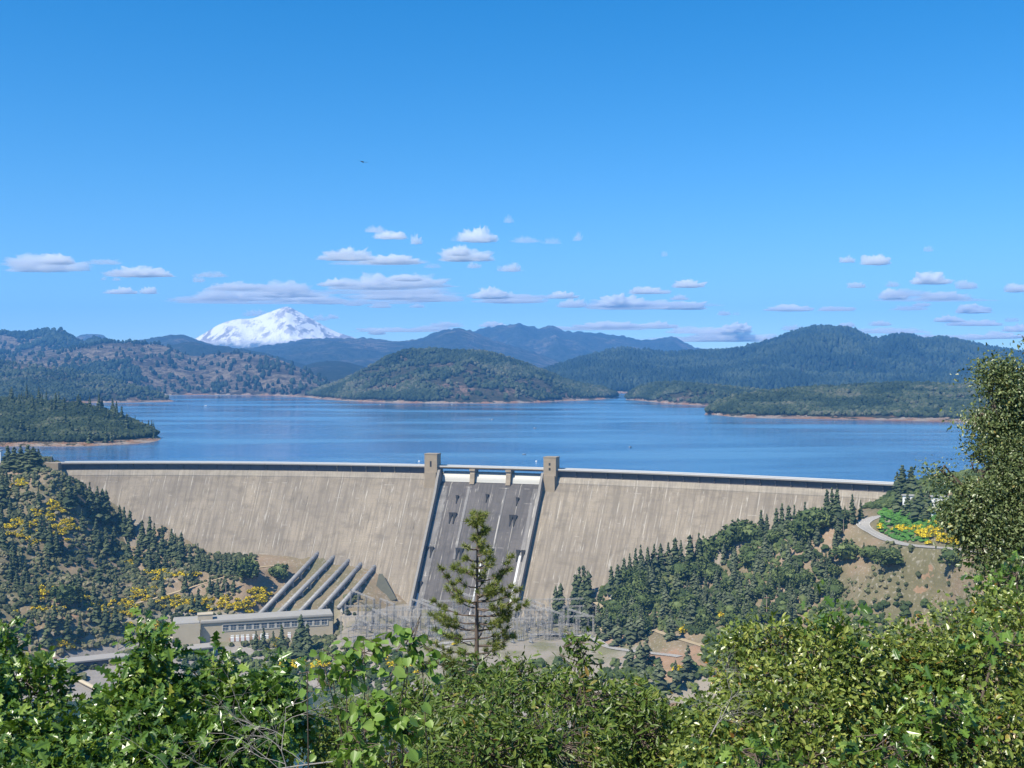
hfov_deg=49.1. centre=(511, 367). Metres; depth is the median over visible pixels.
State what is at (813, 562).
conifer
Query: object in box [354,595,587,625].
power lines
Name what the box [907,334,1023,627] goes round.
live oak
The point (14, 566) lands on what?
conifer
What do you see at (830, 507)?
conifer
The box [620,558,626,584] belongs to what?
conifer
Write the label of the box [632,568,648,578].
oak tree
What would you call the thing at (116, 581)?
conifer
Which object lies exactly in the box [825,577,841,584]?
oak tree
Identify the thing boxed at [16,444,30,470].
conifer
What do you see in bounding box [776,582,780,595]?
conifer
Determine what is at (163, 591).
conifer
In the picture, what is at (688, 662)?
pine tree
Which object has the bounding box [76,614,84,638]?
conifer
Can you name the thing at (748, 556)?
oak tree
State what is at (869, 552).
oak tree
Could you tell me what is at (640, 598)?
oak tree
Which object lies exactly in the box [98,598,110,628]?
conifer
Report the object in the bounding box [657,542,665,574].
conifer
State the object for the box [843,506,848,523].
conifer
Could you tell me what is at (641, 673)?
pine tree
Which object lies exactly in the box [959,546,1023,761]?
oak bush
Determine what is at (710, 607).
pine tree
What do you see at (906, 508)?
conifer
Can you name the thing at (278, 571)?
oak tree
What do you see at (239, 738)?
bare branch
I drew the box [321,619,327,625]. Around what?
window
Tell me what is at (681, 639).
path
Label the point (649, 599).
oak tree
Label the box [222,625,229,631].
window
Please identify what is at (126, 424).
conifer
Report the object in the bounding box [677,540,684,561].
conifer
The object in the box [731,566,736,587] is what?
conifer
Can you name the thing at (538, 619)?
gantry
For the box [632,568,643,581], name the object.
oak tree
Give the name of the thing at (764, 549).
conifer
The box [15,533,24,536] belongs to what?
broom bush
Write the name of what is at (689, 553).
conifer
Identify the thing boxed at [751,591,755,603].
pine tree
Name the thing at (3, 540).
conifer
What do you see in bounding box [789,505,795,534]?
conifer
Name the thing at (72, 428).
conifer
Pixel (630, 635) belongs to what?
pine tree
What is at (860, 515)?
conifer
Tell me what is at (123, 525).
conifer
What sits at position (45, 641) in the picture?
conifer
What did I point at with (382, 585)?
apron slab
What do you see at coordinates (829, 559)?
conifer
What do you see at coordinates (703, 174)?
sky
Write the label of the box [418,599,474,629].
gantry
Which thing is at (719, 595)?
pine tree
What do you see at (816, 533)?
pine tree
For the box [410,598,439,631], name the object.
gantry
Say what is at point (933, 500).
building
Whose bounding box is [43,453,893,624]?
dam
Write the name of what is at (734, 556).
pine tree
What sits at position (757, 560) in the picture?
pine tree
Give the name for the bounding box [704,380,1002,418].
shrub cover
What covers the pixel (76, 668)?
brush
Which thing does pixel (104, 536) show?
conifer
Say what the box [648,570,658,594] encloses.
pine tree
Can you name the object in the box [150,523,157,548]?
conifer
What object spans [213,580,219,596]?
conifer
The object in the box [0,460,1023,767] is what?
ground
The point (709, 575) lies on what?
oak tree
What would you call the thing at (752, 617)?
oak tree
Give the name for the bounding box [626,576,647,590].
oak tree
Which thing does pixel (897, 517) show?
ground cover
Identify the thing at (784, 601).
oak tree
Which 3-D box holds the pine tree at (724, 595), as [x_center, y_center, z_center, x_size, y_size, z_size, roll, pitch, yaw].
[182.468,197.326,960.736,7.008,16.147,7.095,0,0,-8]
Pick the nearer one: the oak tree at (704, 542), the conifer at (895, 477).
the conifer at (895, 477)
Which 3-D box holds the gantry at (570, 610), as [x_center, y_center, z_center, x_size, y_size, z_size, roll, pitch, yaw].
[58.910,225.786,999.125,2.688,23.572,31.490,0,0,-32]
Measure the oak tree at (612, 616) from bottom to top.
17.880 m
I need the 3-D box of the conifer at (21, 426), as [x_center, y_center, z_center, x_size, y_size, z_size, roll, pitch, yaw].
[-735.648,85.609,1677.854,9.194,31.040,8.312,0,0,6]
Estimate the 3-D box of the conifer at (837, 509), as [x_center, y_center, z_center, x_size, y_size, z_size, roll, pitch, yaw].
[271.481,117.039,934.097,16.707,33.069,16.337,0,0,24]
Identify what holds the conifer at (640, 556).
on the ground at (932, 570)
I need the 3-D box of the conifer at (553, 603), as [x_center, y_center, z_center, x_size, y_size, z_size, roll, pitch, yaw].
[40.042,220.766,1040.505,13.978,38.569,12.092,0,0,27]
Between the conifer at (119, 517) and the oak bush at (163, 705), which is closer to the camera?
the oak bush at (163, 705)
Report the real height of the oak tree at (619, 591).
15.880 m
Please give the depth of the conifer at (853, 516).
930.20 m
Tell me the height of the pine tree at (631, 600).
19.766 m
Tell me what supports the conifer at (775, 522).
on the ground at (932, 570)
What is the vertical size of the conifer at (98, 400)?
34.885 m
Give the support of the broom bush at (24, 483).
on the ground at (932, 570)
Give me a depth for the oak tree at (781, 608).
898.68 m
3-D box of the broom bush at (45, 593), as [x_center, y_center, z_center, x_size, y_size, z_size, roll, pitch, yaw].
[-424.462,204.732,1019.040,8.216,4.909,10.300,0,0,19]
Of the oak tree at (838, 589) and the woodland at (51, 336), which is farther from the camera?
the woodland at (51, 336)
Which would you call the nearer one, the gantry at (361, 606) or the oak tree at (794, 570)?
the oak tree at (794, 570)
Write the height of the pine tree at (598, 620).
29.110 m
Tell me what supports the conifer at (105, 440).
on the peninsula at (100, 442)
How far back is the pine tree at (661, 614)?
973.77 m
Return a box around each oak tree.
[48,581,85,604]
[232,554,259,578]
[268,563,288,579]
[600,603,618,615]
[601,608,626,625]
[605,596,619,605]
[606,602,628,612]
[612,584,630,599]
[612,611,627,624]
[617,595,628,607]
[619,565,637,581]
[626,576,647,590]
[626,584,641,597]
[626,613,647,628]
[629,601,644,612]
[631,609,647,616]
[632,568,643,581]
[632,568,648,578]
[633,592,651,608]
[635,578,649,593]
[635,613,652,629]
[645,595,654,605]
[654,594,672,603]
[655,578,668,590]
[666,599,687,613]
[669,561,693,577]
[670,588,693,603]
[676,609,686,618]
[678,591,699,604]
[685,559,700,576]
[692,609,715,626]
[694,535,717,551]
[696,557,712,563]
[696,617,713,627]
[699,560,716,573]
[701,547,717,561]
[702,568,713,580]
[707,562,723,574]
[708,530,737,550]
[717,576,735,590]
[720,609,736,624]
[721,518,756,542]
[723,603,739,612]
[730,519,761,541]
[732,588,757,604]
[733,616,752,626]
[739,546,761,564]
[748,612,762,622]
[754,582,775,596]
[760,529,784,544]
[762,612,769,622]
[770,603,791,615]
[771,572,786,585]
[773,565,796,580]
[777,598,788,604]
[778,564,798,575]
[786,511,814,537]
[791,573,813,585]
[794,507,820,527]
[796,569,814,583]
[806,506,836,528]
[813,578,828,593]
[816,604,834,617]
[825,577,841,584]
[826,582,844,598]
[827,564,842,576]
[828,538,862,560]
[858,545,877,559]
[873,547,903,567]
[937,547,961,565]
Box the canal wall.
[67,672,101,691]
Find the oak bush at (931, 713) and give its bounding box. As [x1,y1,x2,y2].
[678,579,1023,767]
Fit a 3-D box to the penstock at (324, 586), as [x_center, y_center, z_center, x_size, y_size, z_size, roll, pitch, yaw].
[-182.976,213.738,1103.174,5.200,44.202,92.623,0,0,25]
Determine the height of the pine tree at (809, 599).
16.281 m
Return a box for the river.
[23,680,512,767]
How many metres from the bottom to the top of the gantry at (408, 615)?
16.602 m
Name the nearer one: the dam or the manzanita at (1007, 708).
the manzanita at (1007, 708)
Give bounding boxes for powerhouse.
[169,609,332,646]
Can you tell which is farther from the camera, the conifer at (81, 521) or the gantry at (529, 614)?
the conifer at (81, 521)
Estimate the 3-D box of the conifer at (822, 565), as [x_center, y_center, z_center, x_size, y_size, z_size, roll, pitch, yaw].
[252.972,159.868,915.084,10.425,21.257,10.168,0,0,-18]
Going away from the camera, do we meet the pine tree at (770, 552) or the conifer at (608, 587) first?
the pine tree at (770, 552)
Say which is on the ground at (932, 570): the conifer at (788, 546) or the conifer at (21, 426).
the conifer at (788, 546)
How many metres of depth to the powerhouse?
1019.72 m
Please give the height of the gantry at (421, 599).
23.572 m
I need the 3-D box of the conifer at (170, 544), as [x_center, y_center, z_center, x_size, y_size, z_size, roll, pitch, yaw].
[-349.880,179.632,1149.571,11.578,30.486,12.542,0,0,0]
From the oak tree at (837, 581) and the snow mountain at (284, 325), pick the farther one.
the snow mountain at (284, 325)
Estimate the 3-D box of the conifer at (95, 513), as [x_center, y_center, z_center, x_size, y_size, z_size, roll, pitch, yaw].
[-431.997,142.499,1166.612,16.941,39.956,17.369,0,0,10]
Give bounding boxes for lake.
[0,393,992,481]
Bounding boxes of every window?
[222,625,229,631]
[230,624,236,630]
[238,624,244,630]
[245,623,252,629]
[253,623,259,629]
[261,622,267,628]
[268,622,275,628]
[276,622,282,627]
[283,621,290,627]
[291,621,297,626]
[306,620,312,625]
[313,619,320,625]
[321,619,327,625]
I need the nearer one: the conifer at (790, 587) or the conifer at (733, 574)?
the conifer at (790, 587)
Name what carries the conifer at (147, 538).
on the ground at (932, 570)
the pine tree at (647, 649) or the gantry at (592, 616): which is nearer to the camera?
the pine tree at (647, 649)
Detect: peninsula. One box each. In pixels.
[0,436,160,445]
[705,392,985,421]
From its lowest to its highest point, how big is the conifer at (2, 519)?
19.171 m
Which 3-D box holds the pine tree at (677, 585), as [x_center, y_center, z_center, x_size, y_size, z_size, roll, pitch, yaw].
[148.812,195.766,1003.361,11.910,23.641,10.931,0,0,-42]
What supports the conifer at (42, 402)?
on the peninsula at (100, 442)
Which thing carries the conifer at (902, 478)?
on the ground at (932, 570)
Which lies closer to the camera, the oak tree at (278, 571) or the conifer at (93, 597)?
the conifer at (93, 597)
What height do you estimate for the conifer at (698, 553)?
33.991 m
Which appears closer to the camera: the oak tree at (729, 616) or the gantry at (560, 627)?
the oak tree at (729, 616)
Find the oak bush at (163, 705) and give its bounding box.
[61,607,331,767]
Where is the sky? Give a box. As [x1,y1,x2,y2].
[0,0,1023,349]
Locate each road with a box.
[367,633,681,656]
[856,515,971,551]
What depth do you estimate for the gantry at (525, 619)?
980.14 m
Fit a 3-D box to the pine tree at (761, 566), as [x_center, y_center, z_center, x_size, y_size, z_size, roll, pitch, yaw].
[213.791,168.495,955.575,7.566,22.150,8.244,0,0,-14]
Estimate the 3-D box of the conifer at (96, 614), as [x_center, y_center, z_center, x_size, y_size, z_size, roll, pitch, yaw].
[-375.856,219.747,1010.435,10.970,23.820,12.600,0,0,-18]
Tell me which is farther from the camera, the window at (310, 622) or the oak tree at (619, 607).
the window at (310, 622)
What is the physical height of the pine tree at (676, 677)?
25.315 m
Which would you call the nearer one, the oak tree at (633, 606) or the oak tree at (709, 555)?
the oak tree at (633, 606)
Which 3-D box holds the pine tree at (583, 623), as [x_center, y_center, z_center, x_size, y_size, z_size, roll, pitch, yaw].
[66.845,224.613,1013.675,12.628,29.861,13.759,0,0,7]
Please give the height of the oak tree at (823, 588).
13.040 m
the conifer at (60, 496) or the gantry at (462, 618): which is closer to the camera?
the gantry at (462, 618)
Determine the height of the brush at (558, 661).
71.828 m
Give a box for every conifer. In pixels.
[0,446,10,467]
[0,474,8,504]
[0,505,5,521]
[0,526,8,549]
[3,447,18,469]
[4,471,9,490]
[5,497,13,513]
[6,556,14,579]
[9,538,17,562]
[11,569,19,587]
[12,555,16,570]
[14,445,23,469]
[14,608,22,631]
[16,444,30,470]
[17,551,22,569]
[18,579,26,600]
[19,415,23,430]
[20,556,28,581]
[22,516,32,535]
[24,384,28,398]
[24,446,40,471]
[26,537,32,553]
[27,612,37,637]
[28,395,35,410]
[30,584,42,606]
[31,449,45,470]
[34,516,44,538]
[35,487,41,505]
[36,387,40,398]
[38,514,47,539]
[39,612,54,646]
[40,393,43,405]
[41,521,54,554]
[43,550,50,564]
[50,533,62,557]
[50,601,60,628]
[52,398,56,409]
[53,526,60,552]
[58,487,63,503]
[60,534,66,553]
[61,476,78,508]
[61,616,71,641]
[62,398,66,409]
[70,420,74,431]
[72,483,80,502]
[76,394,79,406]
[76,570,82,589]
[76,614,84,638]
[78,509,88,530]
[85,482,93,511]
[86,424,93,442]
[89,580,98,603]
[90,519,101,541]
[91,486,103,521]
[91,599,101,622]
[94,559,106,583]
[95,531,101,547]
[96,394,101,407]
[98,488,107,521]
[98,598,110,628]
[101,490,114,525]
[101,527,108,549]
[101,533,112,555]
[102,427,109,442]
[108,603,121,632]
[109,427,113,441]
[110,526,118,551]
[112,405,116,418]
[112,573,118,586]
[112,583,118,598]
[115,505,122,527]
[119,506,126,532]
[120,406,123,417]
[121,510,136,538]
[123,413,129,428]
[123,537,132,559]
[133,541,140,562]
[136,520,145,544]
[139,529,143,549]
[142,516,156,545]
[143,544,152,564]
[146,556,152,571]
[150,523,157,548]
[152,545,161,569]
[157,568,164,587]
[158,526,165,554]
[160,580,166,596]
[162,550,167,568]
[166,528,174,555]
[169,533,177,557]
[174,532,187,561]
[174,545,183,567]
[182,572,190,591]
[187,544,193,563]
[187,564,194,580]
[189,593,194,609]
[192,588,202,612]
[194,543,201,565]
[197,558,201,570]
[201,552,205,569]
[204,554,210,569]
[206,575,212,593]
[211,555,217,570]
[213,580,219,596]
[218,555,222,571]
[221,575,229,590]
[222,552,227,574]
[226,554,232,574]
[230,573,236,591]
[231,556,237,575]
[251,631,258,649]
[258,628,267,648]
[269,631,275,642]
[276,624,286,647]
[287,632,299,658]
[290,614,306,656]
[297,623,313,658]
[547,585,559,623]
[554,582,566,621]
[563,574,581,622]
[572,566,582,623]
[572,571,596,623]
[573,565,586,623]
[605,566,614,594]
[612,564,622,587]
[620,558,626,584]
[632,548,638,568]
[637,544,644,566]
[645,547,651,569]
[645,578,652,595]
[650,543,658,573]
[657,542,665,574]
[657,568,661,580]
[659,579,664,594]
[663,542,670,572]
[666,553,672,576]
[667,537,678,568]
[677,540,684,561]
[685,535,698,564]
[694,533,702,561]
[696,581,699,599]
[701,586,704,603]
[702,592,707,606]
[704,573,707,587]
[713,569,718,592]
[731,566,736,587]
[737,583,742,605]
[743,602,746,615]
[746,598,751,613]
[757,510,763,534]
[760,534,768,556]
[762,514,769,534]
[762,584,765,599]
[770,508,778,530]
[773,601,778,622]
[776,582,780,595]
[777,503,784,532]
[780,505,792,535]
[783,539,791,562]
[784,581,787,593]
[785,604,792,626]
[787,579,792,598]
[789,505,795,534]
[792,532,797,544]
[799,533,804,548]
[810,549,815,565]
[815,551,825,574]
[823,489,830,512]
[823,566,828,578]
[824,551,827,565]
[826,487,833,524]
[827,548,833,568]
[829,489,845,524]
[829,590,835,609]
[831,531,837,550]
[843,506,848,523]
[848,494,858,523]
[857,500,864,518]
[891,472,898,491]
[892,465,906,490]
[892,482,903,511]
[900,492,910,514]
[901,466,918,491]
[907,497,915,518]
[910,485,924,519]
[919,490,935,518]
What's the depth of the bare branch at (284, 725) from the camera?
7.00 m
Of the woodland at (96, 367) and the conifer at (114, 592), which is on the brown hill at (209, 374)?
the woodland at (96, 367)
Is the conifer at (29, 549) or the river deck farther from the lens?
the conifer at (29, 549)
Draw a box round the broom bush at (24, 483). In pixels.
[18,481,28,485]
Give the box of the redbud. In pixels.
[293,615,445,767]
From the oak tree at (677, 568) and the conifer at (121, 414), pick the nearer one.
the oak tree at (677, 568)
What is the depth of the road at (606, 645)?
953.77 m
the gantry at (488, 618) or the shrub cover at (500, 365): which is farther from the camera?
the shrub cover at (500, 365)
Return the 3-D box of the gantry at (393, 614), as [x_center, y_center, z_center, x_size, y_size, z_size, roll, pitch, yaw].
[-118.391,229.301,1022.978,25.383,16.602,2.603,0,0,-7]
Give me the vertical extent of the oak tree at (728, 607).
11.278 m
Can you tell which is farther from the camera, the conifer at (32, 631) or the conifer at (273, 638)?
the conifer at (273, 638)
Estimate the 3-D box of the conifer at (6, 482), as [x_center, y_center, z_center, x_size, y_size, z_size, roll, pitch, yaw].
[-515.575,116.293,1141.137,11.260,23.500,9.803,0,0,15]
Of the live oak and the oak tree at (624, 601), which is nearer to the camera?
the live oak
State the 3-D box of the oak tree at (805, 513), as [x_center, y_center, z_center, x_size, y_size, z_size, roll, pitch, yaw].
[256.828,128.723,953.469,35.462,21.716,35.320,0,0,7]
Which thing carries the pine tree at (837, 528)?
on the ground at (932, 570)
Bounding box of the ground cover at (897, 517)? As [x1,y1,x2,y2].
[876,507,953,541]
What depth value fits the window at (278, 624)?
1024.63 m
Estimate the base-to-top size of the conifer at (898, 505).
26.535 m
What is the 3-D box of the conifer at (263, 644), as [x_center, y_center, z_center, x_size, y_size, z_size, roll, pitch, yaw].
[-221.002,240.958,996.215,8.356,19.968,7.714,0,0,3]
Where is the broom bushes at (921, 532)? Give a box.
[4,478,958,673]
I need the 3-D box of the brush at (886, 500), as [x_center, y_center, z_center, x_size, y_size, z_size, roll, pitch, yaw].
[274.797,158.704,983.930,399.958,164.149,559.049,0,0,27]
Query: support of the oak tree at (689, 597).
on the ground at (932, 570)
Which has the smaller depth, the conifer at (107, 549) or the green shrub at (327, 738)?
the green shrub at (327, 738)
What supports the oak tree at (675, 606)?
on the ground at (932, 570)
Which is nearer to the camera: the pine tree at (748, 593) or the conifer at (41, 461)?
the pine tree at (748, 593)
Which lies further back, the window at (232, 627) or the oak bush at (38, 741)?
the window at (232, 627)
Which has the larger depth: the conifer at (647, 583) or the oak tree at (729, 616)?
the conifer at (647, 583)
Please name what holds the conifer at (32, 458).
on the ground at (932, 570)
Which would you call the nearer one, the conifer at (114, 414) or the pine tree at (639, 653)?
the pine tree at (639, 653)
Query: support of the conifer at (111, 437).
on the peninsula at (100, 442)
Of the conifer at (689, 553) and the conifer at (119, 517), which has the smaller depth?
the conifer at (689, 553)
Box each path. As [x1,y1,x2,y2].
[81,565,277,610]
[652,629,703,645]
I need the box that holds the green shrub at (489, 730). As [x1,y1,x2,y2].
[403,639,697,767]
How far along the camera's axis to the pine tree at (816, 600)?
899.62 m
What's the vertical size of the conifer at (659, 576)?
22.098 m
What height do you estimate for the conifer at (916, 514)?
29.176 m
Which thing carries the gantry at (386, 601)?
on the ground at (932, 570)
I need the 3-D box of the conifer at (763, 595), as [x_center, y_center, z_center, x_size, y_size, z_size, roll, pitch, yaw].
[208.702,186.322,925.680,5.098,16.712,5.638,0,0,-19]
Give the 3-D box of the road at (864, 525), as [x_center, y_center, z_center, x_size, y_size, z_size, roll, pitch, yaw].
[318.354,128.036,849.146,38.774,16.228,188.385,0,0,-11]
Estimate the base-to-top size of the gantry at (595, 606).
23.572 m
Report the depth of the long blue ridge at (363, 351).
9670.56 m
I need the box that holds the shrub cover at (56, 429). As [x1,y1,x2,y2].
[0,396,159,441]
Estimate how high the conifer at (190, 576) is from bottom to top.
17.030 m
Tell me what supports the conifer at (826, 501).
on the ground at (932, 570)
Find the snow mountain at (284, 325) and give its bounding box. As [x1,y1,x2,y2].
[195,307,353,347]
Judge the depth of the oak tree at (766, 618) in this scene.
902.23 m
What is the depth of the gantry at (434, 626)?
976.42 m
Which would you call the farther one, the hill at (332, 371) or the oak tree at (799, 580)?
the hill at (332, 371)
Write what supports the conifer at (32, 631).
on the ground at (932, 570)
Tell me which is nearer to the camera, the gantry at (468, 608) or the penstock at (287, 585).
the gantry at (468, 608)
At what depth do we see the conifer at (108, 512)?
1171.10 m
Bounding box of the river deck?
[49,642,212,666]
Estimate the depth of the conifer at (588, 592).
1029.17 m
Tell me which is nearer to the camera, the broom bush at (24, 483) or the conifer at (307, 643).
the conifer at (307, 643)
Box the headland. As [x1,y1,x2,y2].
[626,390,726,405]
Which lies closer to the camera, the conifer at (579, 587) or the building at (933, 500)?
the building at (933, 500)
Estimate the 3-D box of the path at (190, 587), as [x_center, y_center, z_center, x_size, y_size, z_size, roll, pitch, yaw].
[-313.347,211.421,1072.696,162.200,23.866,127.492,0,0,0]
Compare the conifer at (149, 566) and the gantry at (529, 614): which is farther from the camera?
the conifer at (149, 566)
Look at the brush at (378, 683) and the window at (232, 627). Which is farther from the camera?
the window at (232, 627)
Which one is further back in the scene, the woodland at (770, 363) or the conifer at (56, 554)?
the woodland at (770, 363)
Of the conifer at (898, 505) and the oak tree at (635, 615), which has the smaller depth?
the conifer at (898, 505)
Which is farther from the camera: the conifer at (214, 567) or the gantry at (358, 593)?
the conifer at (214, 567)
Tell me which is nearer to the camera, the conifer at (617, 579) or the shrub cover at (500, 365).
the conifer at (617, 579)
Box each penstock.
[258,551,318,612]
[277,555,334,611]
[298,558,349,610]
[318,562,361,608]
[336,565,375,611]
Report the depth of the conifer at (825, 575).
905.83 m
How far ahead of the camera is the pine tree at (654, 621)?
965.94 m
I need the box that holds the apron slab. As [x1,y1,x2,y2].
[376,574,396,600]
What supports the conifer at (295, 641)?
on the ground at (932, 570)
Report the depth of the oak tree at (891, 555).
847.79 m
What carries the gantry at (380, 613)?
on the ground at (932, 570)
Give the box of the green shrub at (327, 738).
[293,661,499,767]
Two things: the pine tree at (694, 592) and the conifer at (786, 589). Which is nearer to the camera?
the conifer at (786, 589)
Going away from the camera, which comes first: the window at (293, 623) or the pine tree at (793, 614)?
the pine tree at (793, 614)
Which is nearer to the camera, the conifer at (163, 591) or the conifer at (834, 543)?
the conifer at (834, 543)
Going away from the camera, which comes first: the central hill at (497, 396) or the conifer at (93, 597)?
the conifer at (93, 597)
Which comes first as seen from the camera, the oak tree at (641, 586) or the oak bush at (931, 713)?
the oak bush at (931, 713)
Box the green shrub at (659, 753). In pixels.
[571,683,719,767]
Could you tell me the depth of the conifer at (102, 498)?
1168.79 m
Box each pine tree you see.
[422,508,531,707]
[579,599,591,630]
[593,602,601,633]
[598,609,614,639]
[608,615,625,645]
[620,605,627,626]
[622,612,638,643]
[623,643,634,668]
[628,594,633,612]
[632,607,647,639]
[632,641,647,670]
[636,559,645,571]
[636,660,650,685]
[642,635,652,666]
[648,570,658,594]
[651,613,656,627]
[651,660,667,691]
[658,602,665,619]
[660,586,670,611]
[662,609,680,639]
[669,660,681,692]
[670,575,676,590]
[674,573,682,590]
[677,609,683,620]
[680,645,695,679]
[684,600,697,623]
[689,571,696,587]
[692,576,701,595]
[706,593,715,620]
[716,584,721,606]
[720,542,726,563]
[721,589,726,603]
[722,586,734,611]
[728,548,739,569]
[732,601,737,615]
[735,573,741,590]
[743,580,754,605]
[750,573,757,588]
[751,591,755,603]
[754,551,760,573]
[755,607,761,626]
[758,553,764,575]
[759,599,765,612]
[767,544,773,559]
[768,562,773,575]
[779,541,784,554]
[785,551,792,566]
[790,588,796,607]
[791,605,797,623]
[798,583,803,594]
[802,580,807,596]
[804,538,812,559]
[805,582,814,599]
[806,590,812,608]
[812,525,820,544]
[814,591,819,603]
[832,519,843,540]
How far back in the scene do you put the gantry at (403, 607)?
1020.94 m
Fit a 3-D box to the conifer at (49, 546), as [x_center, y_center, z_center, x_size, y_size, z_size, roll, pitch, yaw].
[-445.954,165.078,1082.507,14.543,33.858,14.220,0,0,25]
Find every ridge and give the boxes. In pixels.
[0,330,84,352]
[76,334,127,342]
[242,328,561,367]
[473,323,707,361]
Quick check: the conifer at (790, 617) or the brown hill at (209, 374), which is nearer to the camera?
the conifer at (790, 617)
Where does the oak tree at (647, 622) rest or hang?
on the ground at (932, 570)
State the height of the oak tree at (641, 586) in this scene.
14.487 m
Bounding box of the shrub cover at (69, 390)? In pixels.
[0,359,168,400]
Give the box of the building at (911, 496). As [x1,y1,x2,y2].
[901,494,914,504]
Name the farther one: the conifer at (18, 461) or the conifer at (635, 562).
the conifer at (18, 461)
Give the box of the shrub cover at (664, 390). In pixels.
[624,380,767,403]
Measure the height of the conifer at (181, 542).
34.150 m
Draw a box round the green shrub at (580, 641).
[559,625,604,742]
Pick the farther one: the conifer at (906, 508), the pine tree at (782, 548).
the pine tree at (782, 548)
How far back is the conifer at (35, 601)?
997.89 m
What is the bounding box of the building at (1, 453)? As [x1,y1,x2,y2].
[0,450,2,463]
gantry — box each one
[340,612,375,638]
[345,603,378,626]
[350,589,374,624]
[355,613,368,636]
[367,621,395,636]
[368,613,394,628]
[370,608,387,635]
[376,608,435,637]
[378,597,394,623]
[386,604,420,627]
[397,615,411,627]
[401,608,415,625]
[401,616,436,635]
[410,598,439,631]
[414,613,433,627]
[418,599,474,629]
[420,598,436,619]
[426,625,455,638]
[448,616,483,639]
[452,592,481,619]
[454,602,487,626]
[461,612,474,635]
[479,608,498,630]
[486,608,544,639]
[496,604,530,626]
[508,618,523,633]
[516,616,551,639]
[517,601,550,640]
[524,614,551,628]
[525,598,544,618]
[531,598,581,626]
[542,604,562,632]
[546,620,574,639]
[559,612,593,638]
[563,605,596,627]
[567,608,588,634]
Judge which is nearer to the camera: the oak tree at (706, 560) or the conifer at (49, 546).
the oak tree at (706, 560)
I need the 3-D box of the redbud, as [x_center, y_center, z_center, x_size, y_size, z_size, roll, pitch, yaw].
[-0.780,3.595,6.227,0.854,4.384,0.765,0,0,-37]
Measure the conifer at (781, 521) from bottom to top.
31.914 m
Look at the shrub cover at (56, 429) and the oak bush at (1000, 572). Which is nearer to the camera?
the oak bush at (1000, 572)
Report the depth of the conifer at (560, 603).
1037.34 m
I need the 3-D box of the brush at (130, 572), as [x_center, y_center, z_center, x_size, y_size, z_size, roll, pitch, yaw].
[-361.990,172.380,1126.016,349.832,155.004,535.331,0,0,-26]
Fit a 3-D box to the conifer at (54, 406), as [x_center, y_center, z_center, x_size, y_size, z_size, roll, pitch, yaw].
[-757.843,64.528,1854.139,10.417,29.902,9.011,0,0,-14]
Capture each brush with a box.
[0,456,360,666]
[4,602,192,704]
[181,639,411,706]
[351,656,796,767]
[596,467,1020,679]
[834,532,994,682]
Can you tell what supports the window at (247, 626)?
in the powerhouse
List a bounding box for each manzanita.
[653,607,914,767]
[819,578,1023,767]
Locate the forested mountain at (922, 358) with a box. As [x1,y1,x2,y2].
[617,334,1004,392]
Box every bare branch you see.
[110,649,332,767]
[218,666,355,767]
[687,644,764,735]
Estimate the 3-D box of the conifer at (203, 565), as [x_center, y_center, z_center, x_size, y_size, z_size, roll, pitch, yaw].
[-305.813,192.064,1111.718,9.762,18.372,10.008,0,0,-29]
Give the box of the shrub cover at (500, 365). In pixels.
[306,346,618,400]
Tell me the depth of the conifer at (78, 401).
1904.87 m
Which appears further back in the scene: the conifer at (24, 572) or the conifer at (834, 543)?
the conifer at (24, 572)
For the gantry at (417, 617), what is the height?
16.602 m
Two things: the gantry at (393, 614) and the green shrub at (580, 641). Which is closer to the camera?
the green shrub at (580, 641)
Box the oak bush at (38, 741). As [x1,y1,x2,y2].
[0,616,155,767]
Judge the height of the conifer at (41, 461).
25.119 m
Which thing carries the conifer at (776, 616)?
on the ground at (932, 570)
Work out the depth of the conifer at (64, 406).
1844.18 m
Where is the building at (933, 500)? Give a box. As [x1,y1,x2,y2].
[930,495,948,507]
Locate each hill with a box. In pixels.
[0,363,171,402]
[1,342,331,396]
[140,334,217,345]
[171,342,304,367]
[301,361,364,381]
[305,352,619,402]
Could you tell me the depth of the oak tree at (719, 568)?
1014.96 m
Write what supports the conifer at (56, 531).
on the ground at (932, 570)
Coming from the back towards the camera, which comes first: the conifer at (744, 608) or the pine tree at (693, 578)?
the pine tree at (693, 578)
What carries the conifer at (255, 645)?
on the ground at (932, 570)
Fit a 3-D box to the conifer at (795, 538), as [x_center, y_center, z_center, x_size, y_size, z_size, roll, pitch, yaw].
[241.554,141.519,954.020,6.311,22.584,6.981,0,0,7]
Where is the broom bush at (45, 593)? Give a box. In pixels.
[40,591,50,595]
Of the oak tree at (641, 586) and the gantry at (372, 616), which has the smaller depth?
the gantry at (372, 616)
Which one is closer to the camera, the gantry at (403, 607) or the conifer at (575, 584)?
the gantry at (403, 607)
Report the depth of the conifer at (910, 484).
952.29 m
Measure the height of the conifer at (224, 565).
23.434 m
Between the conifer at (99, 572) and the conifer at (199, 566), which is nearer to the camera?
the conifer at (99, 572)
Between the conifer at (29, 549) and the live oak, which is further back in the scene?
the conifer at (29, 549)
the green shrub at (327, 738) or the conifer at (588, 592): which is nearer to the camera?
the green shrub at (327, 738)
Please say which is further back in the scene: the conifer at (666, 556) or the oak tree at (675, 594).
the conifer at (666, 556)
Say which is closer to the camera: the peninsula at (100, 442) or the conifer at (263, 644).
the conifer at (263, 644)
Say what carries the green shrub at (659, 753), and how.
on the ground at (932, 570)
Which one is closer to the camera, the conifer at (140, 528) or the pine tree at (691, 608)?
the pine tree at (691, 608)
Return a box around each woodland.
[0,327,109,352]
[0,338,334,394]
[543,324,1023,390]
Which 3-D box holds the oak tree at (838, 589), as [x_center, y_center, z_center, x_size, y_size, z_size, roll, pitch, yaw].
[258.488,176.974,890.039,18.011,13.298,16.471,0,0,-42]

